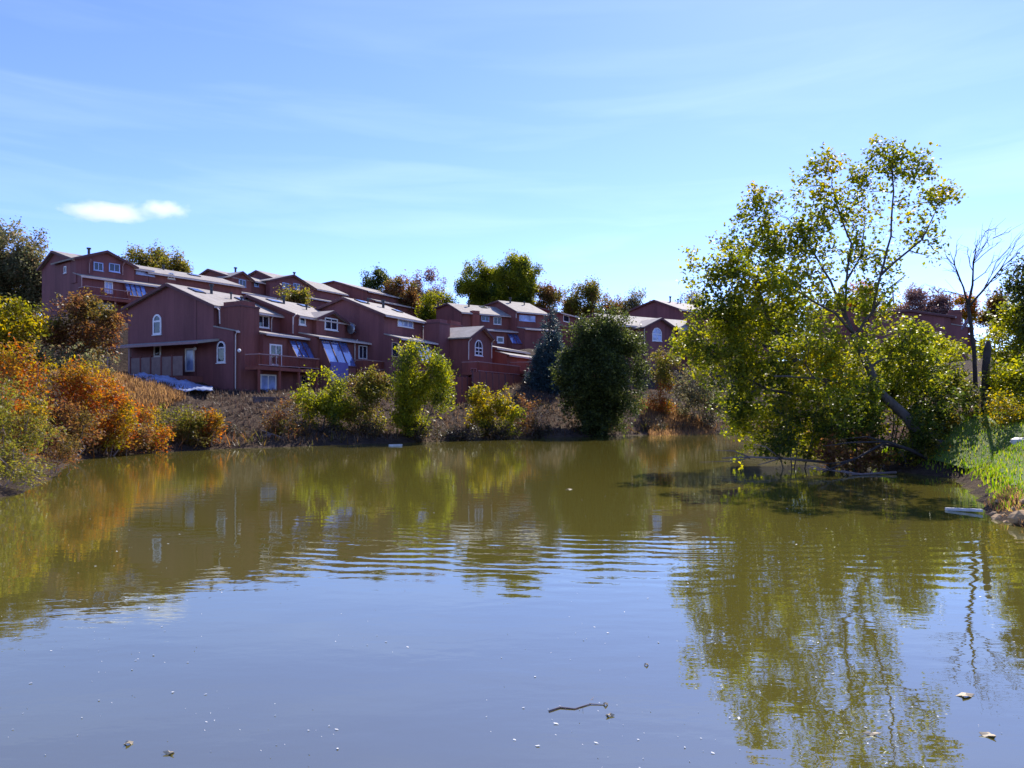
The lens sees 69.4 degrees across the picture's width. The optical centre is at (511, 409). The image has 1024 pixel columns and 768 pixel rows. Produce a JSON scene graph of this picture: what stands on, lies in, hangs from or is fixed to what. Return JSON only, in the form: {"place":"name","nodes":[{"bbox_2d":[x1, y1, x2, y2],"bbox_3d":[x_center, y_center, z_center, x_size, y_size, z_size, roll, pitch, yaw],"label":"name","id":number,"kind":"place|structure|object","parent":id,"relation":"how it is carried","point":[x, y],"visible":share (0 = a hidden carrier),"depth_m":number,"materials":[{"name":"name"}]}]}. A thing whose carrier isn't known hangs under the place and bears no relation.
{"place":"outdoors","nodes":[
{"label":"outdoors","id":0,"kind":"place"},
{"bbox_2d":[0,433,1023,767],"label":"pond water","id":1,"kind":"structure","parent":0,"point":[496,585],"depth_m":9.15,"materials":[{"name":"liquid"}]},
{"bbox_2d":[713,444,824,464],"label":"fallen branch","id":2,"kind":"object","parent":1,"relation":"on","point":[792,458],"visible":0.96,"depth_m":30.96,"materials":[{"name":"brown wood"}]},
{"bbox_2d":[804,464,896,474],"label":"fallen branch","id":3,"kind":"object","parent":1,"relation":"on","point":[873,473],"visible":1,"depth_m":28.19,"materials":[{"name":"wood"}]},
{"bbox_2d":[0,316,1023,526],"bbox_3d":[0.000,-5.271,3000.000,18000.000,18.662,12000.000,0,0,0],"label":"ground","id":4,"kind":"structure","parent":0,"point":[8,490],"depth_m":55.49,"materials":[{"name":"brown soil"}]},
{"bbox_2d":[0,215,50,318],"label":"skyline tree","id":5,"kind":"object","parent":4,"relation":"on","point":[19,266],"visible":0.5,"depth_m":89.98,"materials":[{"name":"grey plant"}]},
{"bbox_2d":[0,434,51,492],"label":"shrub","id":6,"kind":"object","parent":4,"relation":"on","point":[25,473],"visible":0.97,"depth_m":22.17,"materials":[{"name":"green plant"}]},
{"bbox_2d":[0,292,52,371],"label":"golden tree","id":7,"kind":"object","parent":4,"relation":"on","point":[15,325],"visible":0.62,"depth_m":51.60,"materials":[{"name":"yellow plant"}]},
{"bbox_2d":[0,380,59,456],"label":"autumn shrub","id":8,"kind":"object","parent":4,"relation":"on","point":[22,407],"visible":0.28,"depth_m":32.73,"materials":[{"name":"orange plant"}]},
{"bbox_2d":[0,332,60,442],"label":"autumn shrub","id":9,"kind":"object","parent":4,"relation":"on","point":[9,369],"visible":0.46,"depth_m":36.86,"materials":[{"name":"orange plant"}]},
{"bbox_2d":[0,372,67,475],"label":"shrub","id":10,"kind":"object","parent":4,"relation":"on","point":[5,418],"visible":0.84,"depth_m":25.09,"materials":[{"name":"green plant"}]},
{"bbox_2d":[20,423,89,475],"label":"shrub","id":11,"kind":"object","parent":4,"relation":"on","point":[56,446],"visible":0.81,"depth_m":27.90,"materials":[{"name":"green plant"}]},
{"bbox_2d":[11,336,120,374],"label":"dark bush","id":12,"kind":"object","parent":4,"relation":"on","point":[48,355],"visible":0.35,"depth_m":51.99,"materials":[{"name":"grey plant"}]},
{"bbox_2d":[32,396,105,460],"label":"autumn shrub","id":13,"kind":"object","parent":4,"relation":"on","point":[67,421],"visible":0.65,"depth_m":35.95,"materials":[{"name":"orange plant"}]},
{"bbox_2d":[30,352,123,444],"bbox_3d":[-23.220,-0.268,39.158,4.253,5.636,3.341,0,0,28],"label":"autumn shrub","id":14,"kind":"object","parent":4,"relation":"on","point":[82,381],"visible":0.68,"depth_m":38.77,"materials":[{"name":"orange plant"}]},
{"bbox_2d":[27,286,131,364],"bbox_3d":[-32.762,-5.847,56.118,7.314,6.978,5.332,0,0,0],"label":"tree","id":15,"kind":"object","parent":4,"relation":"on","point":[82,310],"visible":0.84,"depth_m":55.29,"materials":[{"name":"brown plant"}]},
{"bbox_2d":[54,362,127,440],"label":"autumn shrub","id":16,"kind":"object","parent":4,"relation":"on","point":[111,384],"visible":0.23,"depth_m":41.74,"materials":[{"name":"orange plant"}]},
{"bbox_2d":[36,247,157,322],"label":"townhouse","id":17,"kind":"structure","parent":4,"relation":"on","point":[115,275],"depth_m":82.04,"materials":[{"name":"brown"}]},
{"bbox_2d":[75,383,143,455],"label":"autumn shrub","id":18,"kind":"object","parent":4,"relation":"on","point":[112,436],"visible":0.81,"depth_m":39.57,"materials":[{"name":"orange plant"}]},
{"bbox_2d":[44,367,186,416],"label":"tawny grass","id":19,"kind":"structure","parent":4,"relation":"on","point":[144,394],"depth_m":52.30,"materials":[{"name":"beige plant"}]},
{"bbox_2d":[89,408,156,454],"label":"autumn shrub","id":20,"kind":"object","parent":4,"relation":"on","point":[145,431],"visible":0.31,"depth_m":40.98,"materials":[{"name":"orange plant"}]},
{"bbox_2d":[118,400,175,452],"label":"autumn shrub","id":21,"kind":"object","parent":4,"relation":"on","point":[148,415],"visible":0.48,"depth_m":42.90,"materials":[{"name":"orange plant"}]},
{"bbox_2d":[118,238,193,273],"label":"skyline tree","id":22,"kind":"object","parent":4,"relation":"on","point":[175,263],"visible":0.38,"depth_m":111.14,"materials":[{"name":"green plant"}]},
{"bbox_2d":[130,372,212,391],"bbox_3d":[-28.428,-2.175,58.245,11.473,1.771,4.810,0,0,0],"label":"slope sheet","id":23,"kind":"object","parent":4,"relation":"on","point":[189,384],"visible":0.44,"depth_m":58.80,"materials":[{"name":"plastic"}]},
{"bbox_2d":[142,419,216,449],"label":"autumn shrub","id":24,"kind":"object","parent":4,"relation":"on","point":[203,439],"visible":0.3,"depth_m":45.73,"materials":[{"name":"orange plant"}]},
{"bbox_2d":[154,402,212,444],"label":"autumn shrub","id":25,"kind":"object","parent":4,"relation":"on","point":[199,419],"visible":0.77,"depth_m":45.68,"materials":[{"name":"green plant"}]},
{"bbox_2d":[136,265,244,295],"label":"townhouse","id":26,"kind":"structure","parent":4,"relation":"on","point":[158,277],"depth_m":91.35,"materials":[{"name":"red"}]},
{"bbox_2d":[192,405,231,446],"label":"autumn shrub","id":27,"kind":"object","parent":4,"relation":"on","point":[216,422],"visible":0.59,"depth_m":46.78,"materials":[{"name":"orange plant"}]},
{"bbox_2d":[105,283,319,391],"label":"townhouse","id":28,"kind":"structure","parent":4,"relation":"on","point":[225,341],"depth_m":64.22,"materials":[{"name":"brown"}]},
{"bbox_2d":[185,348,194,371],"bbox_3d":[-28.084,-4.325,64.434,1.139,2.065,0.090,0,0,28],"label":"door","id":29,"kind":"structure","parent":28,"relation":"in","point":[189,352],"depth_m":64.41,"materials":[{"name":"white paint"}]},
{"bbox_2d":[216,341,225,363],"bbox_3d":[-24.660,-4.848,62.618,1.120,1.915,0.150,0,0,28],"label":"window","id":30,"kind":"structure","parent":28,"relation":"in","point":[221,348],"depth_m":62.63,"materials":[{"name":"white glass"}]},
{"bbox_2d":[260,374,275,390],"bbox_3d":[-21.129,-2.135,64.050,0.090,1.830,1.837,0,0,28],"label":"patio door","id":31,"kind":"structure","parent":28,"relation":"in","point":[267,381],"depth_m":63.99,"materials":[{"name":"white paint"}]},
{"bbox_2d":[269,344,281,366],"bbox_3d":[-20.692,-4.765,64.824,0.150,1.923,1.551,0,0,28],"label":"french door","id":32,"kind":"structure","parent":28,"relation":"in","point":[275,349],"depth_m":64.79,"materials":[{"name":"white paint"}]},
{"bbox_2d":[198,267,280,299],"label":"townhouse","id":33,"kind":"structure","parent":4,"relation":"on","point":[253,286],"depth_m":106.88,"materials":[{"name":"red"}]},
{"bbox_2d":[261,394,314,436],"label":"bank shrub","id":34,"kind":"object","parent":4,"relation":"on","point":[279,415],"visible":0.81,"depth_m":51.73,"materials":[{"name":"orange plant"}]},
{"bbox_2d":[273,283,315,307],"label":"skyline tree","id":35,"kind":"object","parent":4,"relation":"on","point":[302,296],"visible":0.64,"depth_m":95.86,"materials":[{"name":"green plant"}]},
{"bbox_2d":[250,270,348,307],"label":"townhouse","id":36,"kind":"structure","parent":4,"relation":"on","point":[323,293],"depth_m":114.83,"materials":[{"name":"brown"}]},
{"bbox_2d":[243,294,383,390],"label":"townhouse","id":37,"kind":"structure","parent":4,"relation":"on","point":[331,343],"depth_m":70.15,"materials":[{"name":"red"}]},
{"bbox_2d":[290,365,358,429],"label":"bank shrub","id":38,"kind":"object","parent":4,"relation":"on","point":[332,405],"visible":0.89,"depth_m":54.78,"materials":[{"name":"green plant"}]},
{"bbox_2d":[346,417,385,439],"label":"waterside shrub","id":39,"kind":"object","parent":4,"relation":"on","point":[366,427],"visible":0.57,"depth_m":55.02,"materials":[{"name":"green plant"}]},
{"bbox_2d":[337,364,396,432],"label":"bank shrub","id":40,"kind":"object","parent":4,"relation":"on","point":[376,389],"visible":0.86,"depth_m":56.40,"materials":[{"name":"green plant"}]},
{"bbox_2d":[322,281,418,317],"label":"townhouse","id":41,"kind":"structure","parent":4,"relation":"on","point":[362,293],"depth_m":128.44,"materials":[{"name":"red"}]},
{"bbox_2d":[358,262,394,289],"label":"skyline tree","id":42,"kind":"object","parent":4,"relation":"on","point":[377,280],"visible":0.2,"depth_m":139.67,"materials":[{"name":"green plant"}]},
{"bbox_2d":[315,297,450,386],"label":"townhouse","id":43,"kind":"structure","parent":4,"relation":"on","point":[379,327],"depth_m":74.97,"materials":[{"name":"brown"}]},
{"bbox_2d":[379,269,423,317],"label":"skyline tree","id":44,"kind":"object","parent":4,"relation":"on","point":[410,296],"visible":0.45,"depth_m":133.56,"materials":[{"name":"brown plant"}]},
{"bbox_2d":[381,334,459,440],"bbox_3d":[-7.024,-1.597,56.985,6.234,8.419,4.715,0,0,0],"label":"willow shrub","id":45,"kind":"object","parent":4,"relation":"on","point":[413,389],"visible":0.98,"depth_m":56.24,"materials":[{"name":"green plant"}]},
{"bbox_2d":[398,420,445,441],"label":"waterside shrub","id":46,"kind":"object","parent":4,"relation":"on","point":[419,432],"visible":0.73,"depth_m":56.66,"materials":[{"name":"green plant"}]},
{"bbox_2d":[408,266,450,312],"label":"skyline tree","id":47,"kind":"object","parent":4,"relation":"on","point":[430,277],"visible":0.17,"depth_m":144.46,"materials":[{"name":"brown plant"}]},
{"bbox_2d":[415,287,459,320],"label":"skyline tree","id":48,"kind":"object","parent":4,"relation":"on","point":[426,310],"visible":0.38,"depth_m":127.72,"materials":[{"name":"green plant"}]},
{"bbox_2d":[450,375,471,405],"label":"garden fence","id":49,"kind":"object","parent":4,"relation":"on","point":[462,385],"visible":0.52,"depth_m":69.41,"materials":[{"name":"red wood"}]},
{"bbox_2d":[441,423,485,440],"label":"waterside shrub","id":50,"kind":"object","parent":4,"relation":"on","point":[462,437],"visible":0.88,"depth_m":59.15,"materials":[{"name":"green plant"}]},
{"bbox_2d":[81,420,855,457],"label":"waterside reeds","id":51,"kind":"object","parent":4,"relation":"on","point":[332,435],"visible":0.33,"depth_m":50.68,"materials":[{"name":"orange plant"}]},
{"bbox_2d":[453,255,495,305],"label":"skyline tree","id":52,"kind":"object","parent":4,"relation":"on","point":[475,288],"visible":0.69,"depth_m":138.00,"materials":[{"name":"green plant"}]},
{"bbox_2d":[433,301,521,349],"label":"townhouse","id":53,"kind":"structure","parent":4,"relation":"on","point":[495,321],"depth_m":120.29,"materials":[{"name":"red"}]},
{"bbox_2d":[447,320,520,377],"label":"townhouse","id":54,"kind":"structure","parent":4,"relation":"on","point":[470,349],"depth_m":79.59,"materials":[{"name":"red"}]},
{"bbox_2d":[461,382,515,435],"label":"golden shrub","id":55,"kind":"object","parent":4,"relation":"on","point":[487,410],"visible":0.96,"depth_m":62.67,"materials":[{"name":"yellow plant"}]},
{"bbox_2d":[472,371,504,397],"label":"garden fence","id":56,"kind":"object","parent":4,"relation":"on","point":[494,383],"visible":0.36,"depth_m":73.31,"materials":[{"name":"red wood"}]},
{"bbox_2d":[470,419,522,439],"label":"waterside shrub","id":57,"kind":"object","parent":4,"relation":"on","point":[494,428],"visible":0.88,"depth_m":61.69,"materials":[{"name":"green plant"}]},
{"bbox_2d":[496,402,527,438],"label":"bank shrub","id":58,"kind":"object","parent":4,"relation":"on","point":[513,416],"visible":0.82,"depth_m":62.79,"materials":[{"name":"green plant"}]},
{"bbox_2d":[484,249,546,306],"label":"skyline tree","id":59,"kind":"object","parent":4,"relation":"on","point":[514,278],"visible":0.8,"depth_m":135.71,"materials":[{"name":"green plant"}]},
{"bbox_2d":[483,297,553,348],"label":"townhouse","id":60,"kind":"structure","parent":4,"relation":"on","point":[525,320],"depth_m":122.09,"materials":[{"name":"red"}]},
{"bbox_2d":[492,346,559,377],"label":"townhouse","id":61,"kind":"structure","parent":4,"relation":"on","point":[502,355],"depth_m":85.83,"materials":[{"name":"red wood"}]},
{"bbox_2d":[507,393,554,435],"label":"bank shrub","id":62,"kind":"object","parent":4,"relation":"on","point":[540,403],"visible":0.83,"depth_m":64.92,"materials":[{"name":"orange plant"}]},
{"bbox_2d":[514,417,553,437],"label":"waterside shrub","id":63,"kind":"object","parent":4,"relation":"on","point":[540,433],"visible":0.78,"depth_m":64.64,"materials":[{"name":"green plant"}]},
{"bbox_2d":[523,303,567,395],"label":"blue spruce","id":64,"kind":"object","parent":4,"relation":"on","point":[541,358],"visible":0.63,"depth_m":79.14,"materials":[{"name":"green plant"}]},
{"bbox_2d":[533,279,567,311],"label":"skyline tree","id":65,"kind":"object","parent":4,"relation":"on","point":[547,296],"visible":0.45,"depth_m":135.01,"materials":[{"name":"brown plant"}]},
{"bbox_2d":[537,307,579,350],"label":"townhouse","id":66,"kind":"structure","parent":4,"relation":"on","point":[564,318],"depth_m":128.73,"materials":[{"name":"red"}]},
{"bbox_2d":[559,274,609,317],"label":"skyline tree","id":67,"kind":"object","parent":4,"relation":"on","point":[588,294],"visible":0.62,"depth_m":140.41,"materials":[{"name":"green plant"}]},
{"bbox_2d":[545,301,655,436],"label":"dark round tree","id":68,"kind":"object","parent":4,"relation":"on","point":[600,350],"visible":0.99,"depth_m":68.67,"materials":[{"name":"green plant"}]},
{"bbox_2d":[589,292,624,314],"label":"skyline tree","id":69,"kind":"object","parent":4,"relation":"on","point":[607,305],"visible":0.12,"depth_m":138.17,"materials":[{"name":"green plant"}]},
{"bbox_2d":[609,285,650,315],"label":"skyline tree","id":70,"kind":"object","parent":4,"relation":"on","point":[633,302],"visible":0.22,"depth_m":140.99,"materials":[{"name":"green plant"}]},
{"bbox_2d":[576,313,721,379],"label":"townhouse","id":71,"kind":"structure","parent":4,"relation":"on","point":[658,332],"depth_m":95.08,"materials":[{"name":"red"}]},
{"bbox_2d":[645,375,679,414],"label":"bank shrub","id":72,"kind":"object","parent":4,"relation":"on","point":[661,406],"visible":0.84,"depth_m":79.78,"materials":[{"name":"brown plant"}]},
{"bbox_2d":[647,344,681,397],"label":"bank shrub","id":73,"kind":"object","parent":4,"relation":"on","point":[662,370],"visible":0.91,"depth_m":81.73,"materials":[{"name":"green plant"}]},
{"bbox_2d":[627,296,703,320],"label":"townhouse","id":74,"kind":"structure","parent":4,"relation":"on","point":[669,309],"depth_m":115.94,"materials":[{"name":"brown"}]},
{"bbox_2d":[636,399,717,435],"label":"tawny grass","id":75,"kind":"structure","parent":4,"relation":"on","point":[674,429],"depth_m":77.18,"materials":[{"name":"beige plant"}]},
{"bbox_2d":[669,350,730,425],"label":"bank shrub","id":76,"kind":"object","parent":4,"relation":"on","point":[694,398],"visible":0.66,"depth_m":79.54,"materials":[{"name":"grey plant"}]},
{"bbox_2d":[683,310,775,367],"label":"townhouse","id":77,"kind":"structure","parent":4,"relation":"on","point":[695,316],"depth_m":99.93,"materials":[{"name":"red"}]},
{"bbox_2d":[665,235,890,466],"bbox_3d":[12.338,-2.685,33.734,11.010,11.011,4.117,0,0,-11],"label":"broad tree","id":78,"kind":"object","parent":4,"relation":"on","point":[731,319],"visible":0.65,"depth_m":33.08,"materials":[{"name":"green plant"}]},
{"bbox_2d":[747,392,836,467],"bbox_3d":[11.931,1.706,31.629,3.661,4.955,2.875,0,0,0],"label":"thicket shrub","id":79,"kind":"object","parent":4,"relation":"on","point":[788,443],"visible":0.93,"depth_m":31.36,"materials":[{"name":"green plant"}]},
{"bbox_2d":[706,133,968,447],"bbox_3d":[13.440,-4.711,30.053,10.562,13.050,5.177,0,0,0],"label":"leaning tree","id":80,"kind":"object","parent":4,"relation":"on","point":[775,248],"visible":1,"depth_m":30.08,"materials":[{"name":"green plant"}]},
{"bbox_2d":[809,393,890,469],"bbox_3d":[13.949,1.062,30.393,3.047,4.523,2.807,0,0,0],"label":"thicket shrub","id":81,"kind":"object","parent":4,"relation":"on","point":[860,423],"visible":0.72,"depth_m":30.16,"materials":[{"name":"green plant"}]},
{"bbox_2d":[817,283,894,359],"bbox_3d":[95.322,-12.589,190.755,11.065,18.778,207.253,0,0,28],"label":"townhouse","id":82,"kind":"structure","parent":4,"relation":"on","point":[852,321],"depth_m":100.38,"materials":[{"name":"red"}]},
{"bbox_2d":[813,428,908,472],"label":"thicket shrub","id":83,"kind":"object","parent":4,"relation":"on","point":[867,459],"visible":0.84,"depth_m":29.32,"materials":[{"name":"green plant"}]},
{"bbox_2d":[826,361,906,455],"bbox_3d":[15.970,0.174,33.767,3.785,5.449,2.421,0,0,0],"label":"thicket shrub","id":84,"kind":"object","parent":4,"relation":"on","point":[888,386],"visible":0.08,"depth_m":33.31,"materials":[{"name":"green plant"}]},
{"bbox_2d":[820,436,928,472],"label":"fallen branch","id":85,"kind":"object","parent":4,"relation":"on","point":[889,444],"visible":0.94,"depth_m":28.47,"materials":[{"name":"brown wood"}]},
{"bbox_2d":[855,336,931,449],"bbox_3d":[17.731,-0.649,33.804,3.458,5.374,2.822,0,0,0],"label":"thicket shrub","id":86,"kind":"object","parent":4,"relation":"on","point":[898,399],"visible":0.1,"depth_m":33.55,"materials":[{"name":"green plant"}]},
{"bbox_2d":[868,404,952,468],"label":"thicket shrub","id":87,"kind":"object","parent":4,"relation":"on","point":[922,439],"visible":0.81,"depth_m":29.46,"materials":[{"name":"green plant"}]},
{"bbox_2d":[888,282,957,314],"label":"skyline tree","id":88,"kind":"object","parent":4,"relation":"on","point":[940,304],"visible":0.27,"depth_m":123.54,"materials":[{"name":"brown plant"}]},
{"bbox_2d":[866,309,984,359],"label":"townhouse","id":89,"kind":"structure","parent":4,"relation":"on","point":[951,321],"depth_m":90.94,"materials":[{"name":"brown"}]},
{"bbox_2d":[889,348,972,430],"bbox_3d":[19.115,-0.202,34.040,3.462,5.300,2.681,0,0,-22],"label":"thicket shrub","id":90,"kind":"object","parent":4,"relation":"on","point":[915,404],"visible":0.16,"depth_m":33.85,"materials":[{"name":"green plant"}]},
{"bbox_2d":[921,331,964,402],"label":"thicket shrub","id":91,"kind":"object","parent":4,"relation":"on","point":[944,342],"visible":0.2,"depth_m":37.58,"materials":[{"name":"green plant"}]},
{"bbox_2d":[907,328,982,413],"bbox_3d":[20.435,-1.352,35.294,3.493,4.832,3.247,0,0,-43],"label":"thicket shrub","id":92,"kind":"object","parent":4,"relation":"on","point":[950,359],"visible":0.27,"depth_m":34.56,"materials":[{"name":"green plant"}]},
{"bbox_2d":[910,374,994,443],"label":"thicket shrub","id":93,"kind":"object","parent":4,"relation":"on","point":[937,410],"visible":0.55,"depth_m":30.74,"materials":[{"name":"green plant"}]},
{"bbox_2d":[949,291,981,328],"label":"skyline tree","id":94,"kind":"object","parent":4,"relation":"on","point":[960,301],"visible":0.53,"depth_m":123.21,"materials":[{"name":"brown plant"}]},
{"bbox_2d":[923,218,1023,412],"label":"bare tree","id":95,"kind":"object","parent":4,"relation":"on","point":[973,345],"visible":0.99,"depth_m":32.93,"materials":[{"name":"brown plant"}]},
{"bbox_2d":[981,341,990,412],"bbox_3d":[20.566,-1.222,31.993,0.470,3.499,0.443,0,0,41],"label":"broken trunk","id":96,"kind":"object","parent":4,"relation":"on","point":[986,356],"visible":0.64,"depth_m":31.89,"materials":[{"name":"brown plant"}]},
{"bbox_2d":[973,284,1011,345],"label":"skyline tree","id":97,"kind":"object","parent":4,"relation":"on","point":[996,299],"visible":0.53,"depth_m":123.53,"materials":[{"name":"green plant"}]},
{"bbox_2d":[970,298,1023,410],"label":"leafy tree","id":98,"kind":"object","parent":4,"relation":"on","point":[1008,321],"visible":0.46,"depth_m":35.74,"materials":[{"name":"green plant"}]},
{"bbox_2d":[980,482,1023,526],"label":"edge grass","id":99,"kind":"structure","parent":4,"relation":"on","point":[1016,496],"depth_m":17.92,"materials":[{"name":"yellow plant"}]},
{"bbox_2d":[993,252,1023,352],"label":"dark pine","id":100,"kind":"object","parent":4,"relation":"on","point":[1014,287],"visible":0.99,"depth_m":34.25,"materials":[{"name":"green plant"}]},
{"bbox_2d":[0,0,1023,360],"label":"sky","id":101,"kind":"structure","parent":0,"point":[321,141],"materials":[{"name":"blue"}]},
{"bbox_2d":[876,411,1023,512],"bbox_3d":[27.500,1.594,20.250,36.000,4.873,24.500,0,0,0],"label":"lawn","id":102,"kind":"structure","parent":0,"point":[987,441],"depth_m":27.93,"materials":[{"name":"green plant"}]},
{"bbox_2d":[977,379,1023,427],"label":"golden bush","id":103,"kind":"object","parent":102,"relation":"on","point":[1005,401],"visible":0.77,"depth_m":28.39,"materials":[{"name":"yellow plant"}]},
{"bbox_2d":[979,345,1023,412],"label":"leafy bush","id":104,"kind":"object","parent":102,"relation":"on","point":[1012,377],"visible":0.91,"depth_m":30.80,"materials":[{"name":"green plant"}]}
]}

